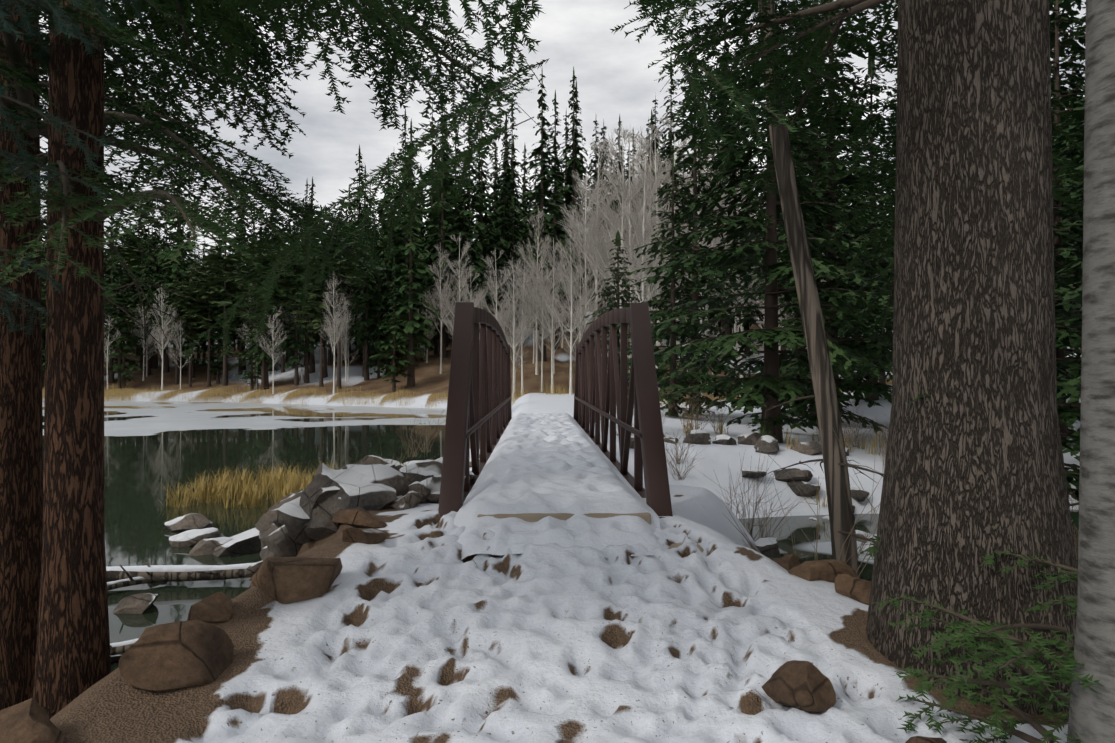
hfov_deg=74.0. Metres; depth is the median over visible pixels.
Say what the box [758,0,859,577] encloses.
dead snag trunk
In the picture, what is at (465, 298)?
aspen tree
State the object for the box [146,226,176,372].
conifer
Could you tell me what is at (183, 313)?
conifer
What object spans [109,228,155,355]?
conifer
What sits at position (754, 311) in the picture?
conifer wall
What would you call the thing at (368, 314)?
conifer
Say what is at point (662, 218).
conifer wall
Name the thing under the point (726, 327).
conifer
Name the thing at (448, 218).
conifer tree
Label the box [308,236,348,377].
conifer
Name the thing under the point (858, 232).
fir tree
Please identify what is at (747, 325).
conifer
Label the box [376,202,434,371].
conifer tree
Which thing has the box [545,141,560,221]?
conifer wall
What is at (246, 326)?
aspen tree
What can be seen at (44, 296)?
conifer
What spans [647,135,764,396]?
aspen tree
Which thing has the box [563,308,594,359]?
aspen tree
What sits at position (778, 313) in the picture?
aspen tree
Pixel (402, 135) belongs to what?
conifer tree
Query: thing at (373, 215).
conifer wall
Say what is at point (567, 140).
conifer tree
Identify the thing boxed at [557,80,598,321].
conifer wall
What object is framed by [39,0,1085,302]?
sky
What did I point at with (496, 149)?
conifer wall
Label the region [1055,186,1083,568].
fir tree
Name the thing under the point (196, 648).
trail edge boulders
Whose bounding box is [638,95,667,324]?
conifer wall
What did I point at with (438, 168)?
conifer wall
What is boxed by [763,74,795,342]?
conifer
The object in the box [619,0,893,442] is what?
fir tree
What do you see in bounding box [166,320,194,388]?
aspen tree
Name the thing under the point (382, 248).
conifer
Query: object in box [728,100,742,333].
conifer wall
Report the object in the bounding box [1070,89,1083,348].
conifer
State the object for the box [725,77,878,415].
fir tree
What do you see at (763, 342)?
aspen tree
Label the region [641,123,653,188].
conifer wall
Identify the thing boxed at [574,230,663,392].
fir tree
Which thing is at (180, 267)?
conifer
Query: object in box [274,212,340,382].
conifer
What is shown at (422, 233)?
conifer
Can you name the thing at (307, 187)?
conifer
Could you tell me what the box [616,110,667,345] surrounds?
fir tree
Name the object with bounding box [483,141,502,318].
conifer
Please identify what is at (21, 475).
tree trunk
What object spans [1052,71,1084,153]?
fir tree
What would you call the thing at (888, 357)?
fir tree
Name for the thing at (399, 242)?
conifer tree
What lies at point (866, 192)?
conifer
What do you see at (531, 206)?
conifer wall
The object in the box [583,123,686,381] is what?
aspen tree
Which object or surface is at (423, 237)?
conifer wall
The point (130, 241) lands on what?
conifer
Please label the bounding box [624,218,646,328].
conifer wall
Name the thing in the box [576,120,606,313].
conifer wall
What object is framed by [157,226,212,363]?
conifer
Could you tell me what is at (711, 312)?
conifer wall
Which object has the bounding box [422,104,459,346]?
conifer wall
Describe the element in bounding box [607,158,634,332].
conifer wall
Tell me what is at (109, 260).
conifer
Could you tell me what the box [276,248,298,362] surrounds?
conifer
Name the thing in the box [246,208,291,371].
conifer
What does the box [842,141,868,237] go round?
conifer
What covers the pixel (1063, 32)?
fir tree
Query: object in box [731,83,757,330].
conifer wall
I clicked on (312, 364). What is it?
conifer
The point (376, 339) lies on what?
conifer
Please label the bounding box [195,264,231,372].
conifer
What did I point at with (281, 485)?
dry grass tufts
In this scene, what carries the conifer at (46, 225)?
on the ground
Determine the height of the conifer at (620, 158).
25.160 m
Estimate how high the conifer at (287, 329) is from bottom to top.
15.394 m
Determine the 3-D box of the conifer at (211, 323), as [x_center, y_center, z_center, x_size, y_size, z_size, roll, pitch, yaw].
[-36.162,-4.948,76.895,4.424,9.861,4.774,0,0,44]
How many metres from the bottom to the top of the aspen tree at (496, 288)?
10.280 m
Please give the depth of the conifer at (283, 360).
72.32 m
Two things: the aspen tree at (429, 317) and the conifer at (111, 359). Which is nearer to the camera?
the aspen tree at (429, 317)
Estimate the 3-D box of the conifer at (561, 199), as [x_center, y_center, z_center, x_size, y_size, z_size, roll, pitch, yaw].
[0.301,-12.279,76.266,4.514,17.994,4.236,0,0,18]
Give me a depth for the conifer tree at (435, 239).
67.93 m
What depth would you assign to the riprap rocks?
6.80 m
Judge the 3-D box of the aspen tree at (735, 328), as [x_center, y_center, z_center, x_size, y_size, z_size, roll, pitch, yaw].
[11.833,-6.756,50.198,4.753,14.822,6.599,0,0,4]
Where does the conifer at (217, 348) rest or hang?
on the ground
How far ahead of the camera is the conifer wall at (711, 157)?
92.34 m
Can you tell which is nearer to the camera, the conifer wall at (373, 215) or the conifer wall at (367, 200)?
the conifer wall at (367, 200)
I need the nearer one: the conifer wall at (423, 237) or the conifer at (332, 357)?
the conifer at (332, 357)
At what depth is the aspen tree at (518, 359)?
50.68 m
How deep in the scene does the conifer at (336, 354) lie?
78.20 m
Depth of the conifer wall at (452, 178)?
97.55 m
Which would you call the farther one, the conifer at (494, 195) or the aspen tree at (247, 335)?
the conifer at (494, 195)
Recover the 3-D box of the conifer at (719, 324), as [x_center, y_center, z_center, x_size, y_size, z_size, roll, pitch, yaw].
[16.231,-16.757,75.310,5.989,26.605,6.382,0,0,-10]
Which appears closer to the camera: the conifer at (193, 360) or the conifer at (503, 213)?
the conifer at (193, 360)
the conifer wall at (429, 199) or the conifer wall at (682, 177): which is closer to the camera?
the conifer wall at (682, 177)
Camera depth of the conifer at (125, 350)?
69.14 m
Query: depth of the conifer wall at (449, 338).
92.62 m
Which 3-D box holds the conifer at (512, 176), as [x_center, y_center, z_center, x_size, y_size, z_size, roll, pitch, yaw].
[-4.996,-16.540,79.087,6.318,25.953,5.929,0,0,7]
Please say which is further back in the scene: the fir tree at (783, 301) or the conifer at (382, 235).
the conifer at (382, 235)
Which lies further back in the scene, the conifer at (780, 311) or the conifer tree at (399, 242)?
the conifer tree at (399, 242)
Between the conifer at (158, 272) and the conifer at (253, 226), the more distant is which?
the conifer at (253, 226)
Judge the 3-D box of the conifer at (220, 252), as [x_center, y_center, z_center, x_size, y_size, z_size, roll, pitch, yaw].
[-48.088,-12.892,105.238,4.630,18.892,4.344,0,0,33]
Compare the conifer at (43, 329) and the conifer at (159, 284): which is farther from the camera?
the conifer at (159, 284)
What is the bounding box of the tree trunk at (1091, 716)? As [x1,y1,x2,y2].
[1067,0,1114,742]
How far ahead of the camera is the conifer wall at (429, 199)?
99.86 m
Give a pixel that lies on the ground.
(414, 627)
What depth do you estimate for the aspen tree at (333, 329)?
58.81 m
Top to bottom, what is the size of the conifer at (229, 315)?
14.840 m
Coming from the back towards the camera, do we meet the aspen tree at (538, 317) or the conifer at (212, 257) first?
the conifer at (212, 257)
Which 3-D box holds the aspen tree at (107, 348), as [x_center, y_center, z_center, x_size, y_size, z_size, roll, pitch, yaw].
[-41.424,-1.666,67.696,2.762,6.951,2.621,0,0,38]
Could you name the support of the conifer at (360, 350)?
on the ground
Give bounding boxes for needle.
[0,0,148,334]
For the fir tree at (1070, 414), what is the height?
7.462 m
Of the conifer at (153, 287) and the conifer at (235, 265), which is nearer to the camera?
the conifer at (153, 287)
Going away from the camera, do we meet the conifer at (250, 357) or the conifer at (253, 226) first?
the conifer at (250, 357)
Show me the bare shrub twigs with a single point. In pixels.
(753, 490)
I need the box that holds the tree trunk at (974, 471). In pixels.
[866,0,1077,714]
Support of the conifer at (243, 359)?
on the ground
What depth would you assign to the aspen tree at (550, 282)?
54.80 m
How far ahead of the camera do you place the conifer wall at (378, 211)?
84.29 m
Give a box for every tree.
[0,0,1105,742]
[104,315,121,387]
[130,306,156,380]
[135,319,158,376]
[146,285,180,389]
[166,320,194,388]
[235,293,271,388]
[242,301,258,371]
[258,306,288,393]
[268,334,283,360]
[280,282,318,381]
[319,272,351,393]
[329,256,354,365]
[333,296,361,380]
[336,326,358,379]
[416,292,435,362]
[420,245,468,373]
[433,235,490,323]
[441,273,487,340]
[474,250,519,330]
[494,260,538,404]
[496,296,516,343]
[502,258,547,395]
[504,319,526,391]
[507,210,561,374]
[518,238,579,392]
[519,257,551,363]
[521,254,565,391]
[535,298,563,373]
[537,236,600,394]
[547,169,632,331]
[555,128,663,307]
[560,259,603,349]
[561,137,631,308]
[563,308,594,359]
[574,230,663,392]
[582,305,608,357]
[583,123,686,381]
[589,290,616,356]
[595,124,686,310]
[607,156,675,310]
[616,51,764,414]
[617,158,746,417]
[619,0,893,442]
[623,129,691,391]
[627,290,665,345]
[628,112,729,370]
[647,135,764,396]
[680,133,738,384]
[702,172,760,376]
[706,315,722,393]
[712,241,762,362]
[715,0,896,432]
[716,174,764,396]
[722,2,894,424]
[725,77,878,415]
[748,309,780,358]
[751,233,793,393]
[822,55,893,401]
[861,79,1083,556]
[869,104,1081,376]
[1049,0,1084,446]
[1049,0,1084,461]
[1050,0,1085,356]
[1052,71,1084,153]
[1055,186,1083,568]
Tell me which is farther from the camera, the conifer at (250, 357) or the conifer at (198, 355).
the conifer at (198, 355)
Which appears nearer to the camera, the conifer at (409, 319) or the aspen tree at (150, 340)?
the conifer at (409, 319)
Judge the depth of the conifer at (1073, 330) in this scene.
34.42 m
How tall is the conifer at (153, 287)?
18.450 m
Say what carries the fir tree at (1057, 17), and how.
on the ground
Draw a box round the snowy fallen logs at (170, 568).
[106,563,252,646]
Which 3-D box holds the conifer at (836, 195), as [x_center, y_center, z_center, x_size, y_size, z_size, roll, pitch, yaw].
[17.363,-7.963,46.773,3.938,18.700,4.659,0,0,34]
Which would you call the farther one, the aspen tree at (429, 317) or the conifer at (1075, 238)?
the aspen tree at (429, 317)
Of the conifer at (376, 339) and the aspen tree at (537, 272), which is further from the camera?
the conifer at (376, 339)
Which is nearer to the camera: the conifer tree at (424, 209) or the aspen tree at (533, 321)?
the aspen tree at (533, 321)
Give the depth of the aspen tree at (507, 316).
53.77 m
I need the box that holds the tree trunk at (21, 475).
[0,0,42,710]
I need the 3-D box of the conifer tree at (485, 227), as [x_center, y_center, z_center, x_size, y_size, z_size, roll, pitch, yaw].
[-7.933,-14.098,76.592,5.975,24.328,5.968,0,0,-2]
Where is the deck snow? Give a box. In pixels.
[454,411,664,559]
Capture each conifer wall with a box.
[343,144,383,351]
[347,165,382,317]
[367,187,379,335]
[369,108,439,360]
[372,160,402,270]
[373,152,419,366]
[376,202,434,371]
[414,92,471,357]
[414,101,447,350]
[416,165,430,344]
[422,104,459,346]
[424,151,434,236]
[425,138,440,229]
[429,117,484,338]
[433,110,459,335]
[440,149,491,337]
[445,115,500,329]
[447,198,453,342]
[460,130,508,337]
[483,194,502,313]
[485,145,499,239]
[486,118,522,331]
[495,139,528,316]
[517,144,538,311]
[522,148,548,330]
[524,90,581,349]
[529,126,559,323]
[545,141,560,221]
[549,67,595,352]
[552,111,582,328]
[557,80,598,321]
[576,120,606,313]
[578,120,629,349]
[584,153,618,303]
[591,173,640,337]
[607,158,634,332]
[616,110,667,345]
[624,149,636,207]
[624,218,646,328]
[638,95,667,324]
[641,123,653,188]
[644,149,670,345]
[661,133,668,317]
[665,130,688,334]
[697,91,711,317]
[707,141,719,334]
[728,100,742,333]
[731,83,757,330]
[731,135,763,322]
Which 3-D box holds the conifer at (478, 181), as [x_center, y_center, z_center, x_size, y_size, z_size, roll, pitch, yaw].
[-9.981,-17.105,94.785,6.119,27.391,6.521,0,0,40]
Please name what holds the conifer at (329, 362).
on the ground
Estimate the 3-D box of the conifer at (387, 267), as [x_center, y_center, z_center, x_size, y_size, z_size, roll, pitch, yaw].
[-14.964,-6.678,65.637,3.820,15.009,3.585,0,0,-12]
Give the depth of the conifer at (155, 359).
77.26 m
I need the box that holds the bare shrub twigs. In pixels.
[356,385,1079,577]
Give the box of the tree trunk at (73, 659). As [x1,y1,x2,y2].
[33,0,110,718]
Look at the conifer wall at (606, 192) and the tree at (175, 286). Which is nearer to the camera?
the tree at (175, 286)
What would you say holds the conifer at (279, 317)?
on the ground
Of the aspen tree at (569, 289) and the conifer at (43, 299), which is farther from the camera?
the conifer at (43, 299)
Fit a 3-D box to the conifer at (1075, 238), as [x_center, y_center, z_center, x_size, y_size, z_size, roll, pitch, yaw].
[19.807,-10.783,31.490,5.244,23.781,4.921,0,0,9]
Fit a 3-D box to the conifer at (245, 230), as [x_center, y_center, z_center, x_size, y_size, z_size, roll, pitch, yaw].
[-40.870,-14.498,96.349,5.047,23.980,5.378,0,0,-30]
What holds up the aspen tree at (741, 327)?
on the ground
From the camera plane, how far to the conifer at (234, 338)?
74.52 m
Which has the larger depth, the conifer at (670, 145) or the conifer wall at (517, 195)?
the conifer wall at (517, 195)
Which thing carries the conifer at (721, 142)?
on the ground
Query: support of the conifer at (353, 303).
on the ground
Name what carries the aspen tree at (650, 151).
on the ground
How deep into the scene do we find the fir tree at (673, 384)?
24.05 m
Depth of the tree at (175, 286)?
70.51 m
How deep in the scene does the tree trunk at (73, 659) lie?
3.30 m
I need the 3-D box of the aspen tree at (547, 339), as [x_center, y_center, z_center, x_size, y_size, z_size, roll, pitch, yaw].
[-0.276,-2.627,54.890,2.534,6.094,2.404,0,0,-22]
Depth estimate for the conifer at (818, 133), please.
67.59 m
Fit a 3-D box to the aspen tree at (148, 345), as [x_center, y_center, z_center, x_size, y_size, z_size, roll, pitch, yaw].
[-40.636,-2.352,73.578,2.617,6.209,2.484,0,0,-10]
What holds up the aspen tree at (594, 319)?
on the ground
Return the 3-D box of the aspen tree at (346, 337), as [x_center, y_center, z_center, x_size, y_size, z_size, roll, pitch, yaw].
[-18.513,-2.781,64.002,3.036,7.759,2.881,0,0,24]
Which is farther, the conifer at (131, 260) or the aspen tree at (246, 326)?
the conifer at (131, 260)
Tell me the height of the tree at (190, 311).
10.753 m
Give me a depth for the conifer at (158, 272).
82.04 m
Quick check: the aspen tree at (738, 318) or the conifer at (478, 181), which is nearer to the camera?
the aspen tree at (738, 318)
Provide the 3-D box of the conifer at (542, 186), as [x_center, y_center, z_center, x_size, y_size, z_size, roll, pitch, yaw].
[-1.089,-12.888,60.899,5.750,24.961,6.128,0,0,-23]
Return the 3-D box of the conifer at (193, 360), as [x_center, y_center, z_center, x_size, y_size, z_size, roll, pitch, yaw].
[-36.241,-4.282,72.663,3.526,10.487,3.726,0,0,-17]
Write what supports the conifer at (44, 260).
on the ground
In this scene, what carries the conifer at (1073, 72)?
on the ground
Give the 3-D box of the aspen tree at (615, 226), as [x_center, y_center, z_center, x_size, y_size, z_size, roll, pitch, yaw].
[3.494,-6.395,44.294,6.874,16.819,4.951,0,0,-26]
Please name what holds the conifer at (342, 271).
on the ground
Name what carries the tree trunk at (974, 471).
on the ground
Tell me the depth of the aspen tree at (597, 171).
54.73 m
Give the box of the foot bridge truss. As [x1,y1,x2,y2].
[438,302,672,521]
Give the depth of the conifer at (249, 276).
66.71 m
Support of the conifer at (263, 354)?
on the ground
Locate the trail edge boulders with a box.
[0,507,946,742]
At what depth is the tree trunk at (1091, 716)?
2.23 m
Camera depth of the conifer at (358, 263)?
74.86 m
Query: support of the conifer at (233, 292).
on the ground
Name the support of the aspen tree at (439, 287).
on the ground
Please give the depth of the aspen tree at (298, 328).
65.57 m
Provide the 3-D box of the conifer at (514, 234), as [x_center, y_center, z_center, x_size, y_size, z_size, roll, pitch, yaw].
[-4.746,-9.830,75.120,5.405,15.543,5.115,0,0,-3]
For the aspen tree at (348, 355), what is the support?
on the ground
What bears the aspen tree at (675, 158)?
on the ground
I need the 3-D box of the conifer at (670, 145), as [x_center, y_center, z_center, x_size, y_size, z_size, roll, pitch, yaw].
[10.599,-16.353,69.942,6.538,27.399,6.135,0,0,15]
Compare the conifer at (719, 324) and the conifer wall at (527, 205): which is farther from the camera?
the conifer wall at (527, 205)
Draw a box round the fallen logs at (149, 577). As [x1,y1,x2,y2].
[106,562,248,655]
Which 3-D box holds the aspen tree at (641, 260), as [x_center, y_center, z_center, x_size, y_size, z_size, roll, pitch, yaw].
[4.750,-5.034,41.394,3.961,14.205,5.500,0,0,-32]
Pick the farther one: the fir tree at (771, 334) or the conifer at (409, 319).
the conifer at (409, 319)
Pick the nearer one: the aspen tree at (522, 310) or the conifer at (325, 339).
the aspen tree at (522, 310)
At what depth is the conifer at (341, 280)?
71.62 m
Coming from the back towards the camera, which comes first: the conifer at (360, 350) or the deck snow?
the conifer at (360, 350)
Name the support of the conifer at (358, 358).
on the ground
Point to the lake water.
(150, 447)
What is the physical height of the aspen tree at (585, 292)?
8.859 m
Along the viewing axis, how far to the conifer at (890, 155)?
81.47 m
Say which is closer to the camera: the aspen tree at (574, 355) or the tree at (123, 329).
the aspen tree at (574, 355)
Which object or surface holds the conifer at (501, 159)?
on the ground
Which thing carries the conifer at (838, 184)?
on the ground
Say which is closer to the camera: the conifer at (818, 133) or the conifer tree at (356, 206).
the conifer at (818, 133)
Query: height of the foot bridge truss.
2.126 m
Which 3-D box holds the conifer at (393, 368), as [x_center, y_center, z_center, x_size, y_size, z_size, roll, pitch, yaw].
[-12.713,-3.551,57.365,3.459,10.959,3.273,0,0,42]
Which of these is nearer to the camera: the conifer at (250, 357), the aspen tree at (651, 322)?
the aspen tree at (651, 322)
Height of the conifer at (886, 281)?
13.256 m
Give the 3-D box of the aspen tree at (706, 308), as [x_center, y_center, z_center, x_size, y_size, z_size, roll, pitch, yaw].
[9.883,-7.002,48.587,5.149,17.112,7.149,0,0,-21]
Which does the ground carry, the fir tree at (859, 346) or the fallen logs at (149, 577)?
the fir tree at (859, 346)
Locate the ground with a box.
[42,301,1080,742]
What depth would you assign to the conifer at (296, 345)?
64.38 m
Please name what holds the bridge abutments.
on the ground
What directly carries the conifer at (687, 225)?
on the ground
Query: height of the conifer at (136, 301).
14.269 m
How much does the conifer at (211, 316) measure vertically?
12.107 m
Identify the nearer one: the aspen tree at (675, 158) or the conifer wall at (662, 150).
the aspen tree at (675, 158)
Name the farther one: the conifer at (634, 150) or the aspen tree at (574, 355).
the conifer at (634, 150)
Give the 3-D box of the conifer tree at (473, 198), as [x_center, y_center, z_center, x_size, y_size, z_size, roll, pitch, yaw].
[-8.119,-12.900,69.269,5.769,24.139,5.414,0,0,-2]
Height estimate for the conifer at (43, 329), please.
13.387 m
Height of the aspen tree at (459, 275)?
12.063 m
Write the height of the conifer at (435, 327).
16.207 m
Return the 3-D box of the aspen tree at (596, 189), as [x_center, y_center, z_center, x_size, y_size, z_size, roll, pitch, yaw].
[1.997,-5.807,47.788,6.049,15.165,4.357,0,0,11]
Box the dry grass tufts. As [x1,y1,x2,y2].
[42,377,891,508]
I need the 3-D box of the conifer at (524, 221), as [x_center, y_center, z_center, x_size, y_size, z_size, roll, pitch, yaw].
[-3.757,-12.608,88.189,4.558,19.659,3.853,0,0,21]
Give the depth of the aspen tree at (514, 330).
46.87 m
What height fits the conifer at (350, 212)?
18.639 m
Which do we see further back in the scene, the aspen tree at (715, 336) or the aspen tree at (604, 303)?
the aspen tree at (604, 303)
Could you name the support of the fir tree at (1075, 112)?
on the ground
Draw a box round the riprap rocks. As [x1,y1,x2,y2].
[111,421,874,661]
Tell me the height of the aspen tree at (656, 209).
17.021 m
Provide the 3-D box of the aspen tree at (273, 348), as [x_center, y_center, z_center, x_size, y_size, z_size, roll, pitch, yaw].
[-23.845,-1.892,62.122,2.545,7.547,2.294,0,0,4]
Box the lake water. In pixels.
[42,401,1077,671]
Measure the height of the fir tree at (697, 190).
15.010 m
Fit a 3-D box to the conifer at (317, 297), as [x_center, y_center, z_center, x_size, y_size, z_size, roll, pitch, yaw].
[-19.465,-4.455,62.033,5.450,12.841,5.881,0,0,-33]
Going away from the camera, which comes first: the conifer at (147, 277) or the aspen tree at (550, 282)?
the aspen tree at (550, 282)
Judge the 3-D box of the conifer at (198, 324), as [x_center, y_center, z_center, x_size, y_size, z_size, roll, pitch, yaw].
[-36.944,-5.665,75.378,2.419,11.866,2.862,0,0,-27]
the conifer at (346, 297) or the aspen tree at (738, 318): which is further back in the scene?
the conifer at (346, 297)
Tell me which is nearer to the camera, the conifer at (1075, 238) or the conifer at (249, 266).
the conifer at (1075, 238)
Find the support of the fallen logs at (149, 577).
in the lake water
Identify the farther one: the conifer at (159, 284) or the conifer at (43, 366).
the conifer at (159, 284)
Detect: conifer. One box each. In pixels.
[41,182,46,262]
[41,216,46,339]
[41,261,45,321]
[41,277,44,387]
[41,282,45,325]
[42,290,45,374]
[104,216,137,382]
[104,243,132,356]
[104,259,146,387]
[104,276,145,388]
[106,223,142,348]
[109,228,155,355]
[110,227,160,364]
[126,237,160,369]
[130,201,168,367]
[133,224,160,374]
[135,244,185,364]
[137,238,173,360]
[139,226,168,368]
[146,167,203,375]
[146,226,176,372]
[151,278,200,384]
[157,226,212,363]
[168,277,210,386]
[172,266,210,377]
[172,279,205,377]
[175,255,237,386]
[187,208,253,385]
[191,259,206,367]
[193,262,249,374]
[194,241,220,365]
[194,247,202,360]
[195,262,249,376]
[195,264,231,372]
[198,273,240,383]
[199,286,221,356]
[211,234,288,386]
[215,216,224,343]
[216,244,235,347]
[220,230,302,389]
[227,248,251,374]
[229,233,257,370]
[231,169,251,325]
[231,218,244,349]
[233,293,271,390]
[237,234,281,366]
[243,214,290,388]
[245,217,258,273]
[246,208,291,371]
[271,241,309,372]
[273,224,292,352]
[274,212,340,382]
[274,224,315,385]
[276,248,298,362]
[279,223,304,368]
[287,176,323,373]
[288,181,319,365]
[291,242,353,386]
[296,210,373,388]
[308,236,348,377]
[314,253,354,365]
[319,242,354,356]
[326,223,348,363]
[332,232,385,362]
[335,235,360,362]
[341,184,357,360]
[344,209,383,376]
[345,226,387,380]
[345,284,374,364]
[347,228,383,353]
[354,222,425,352]
[363,263,391,378]
[368,214,404,373]
[369,262,417,391]
[374,198,385,359]
[379,119,441,386]
[408,198,427,350]
[418,207,451,354]
[467,133,493,314]
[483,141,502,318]
[485,165,523,333]
[489,98,531,336]
[490,199,531,345]
[496,121,505,195]
[513,69,577,360]
[515,184,536,326]
[550,166,577,337]
[611,115,634,276]
[624,129,642,254]
[646,57,684,317]
[677,17,763,359]
[677,118,715,336]
[701,51,759,348]
[705,96,720,333]
[729,200,763,354]
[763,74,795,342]
[777,228,787,360]
[800,65,827,231]
[819,94,861,308]
[819,132,850,281]
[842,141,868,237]
[843,138,878,335]
[864,153,892,383]
[883,99,896,213]
[1050,51,1082,274]
[1063,24,1084,192]
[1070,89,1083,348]
[1070,213,1080,331]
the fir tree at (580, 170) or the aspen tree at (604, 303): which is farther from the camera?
the fir tree at (580, 170)
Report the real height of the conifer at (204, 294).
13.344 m
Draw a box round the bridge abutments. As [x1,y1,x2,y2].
[435,512,703,551]
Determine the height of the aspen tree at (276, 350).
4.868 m
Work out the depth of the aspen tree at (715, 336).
46.76 m
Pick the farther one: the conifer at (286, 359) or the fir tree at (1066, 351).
the conifer at (286, 359)
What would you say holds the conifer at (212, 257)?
on the ground
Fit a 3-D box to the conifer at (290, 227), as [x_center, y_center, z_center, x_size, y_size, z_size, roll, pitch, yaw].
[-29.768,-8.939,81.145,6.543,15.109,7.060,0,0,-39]
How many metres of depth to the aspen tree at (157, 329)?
68.07 m
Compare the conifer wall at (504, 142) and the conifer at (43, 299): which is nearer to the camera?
the conifer at (43, 299)

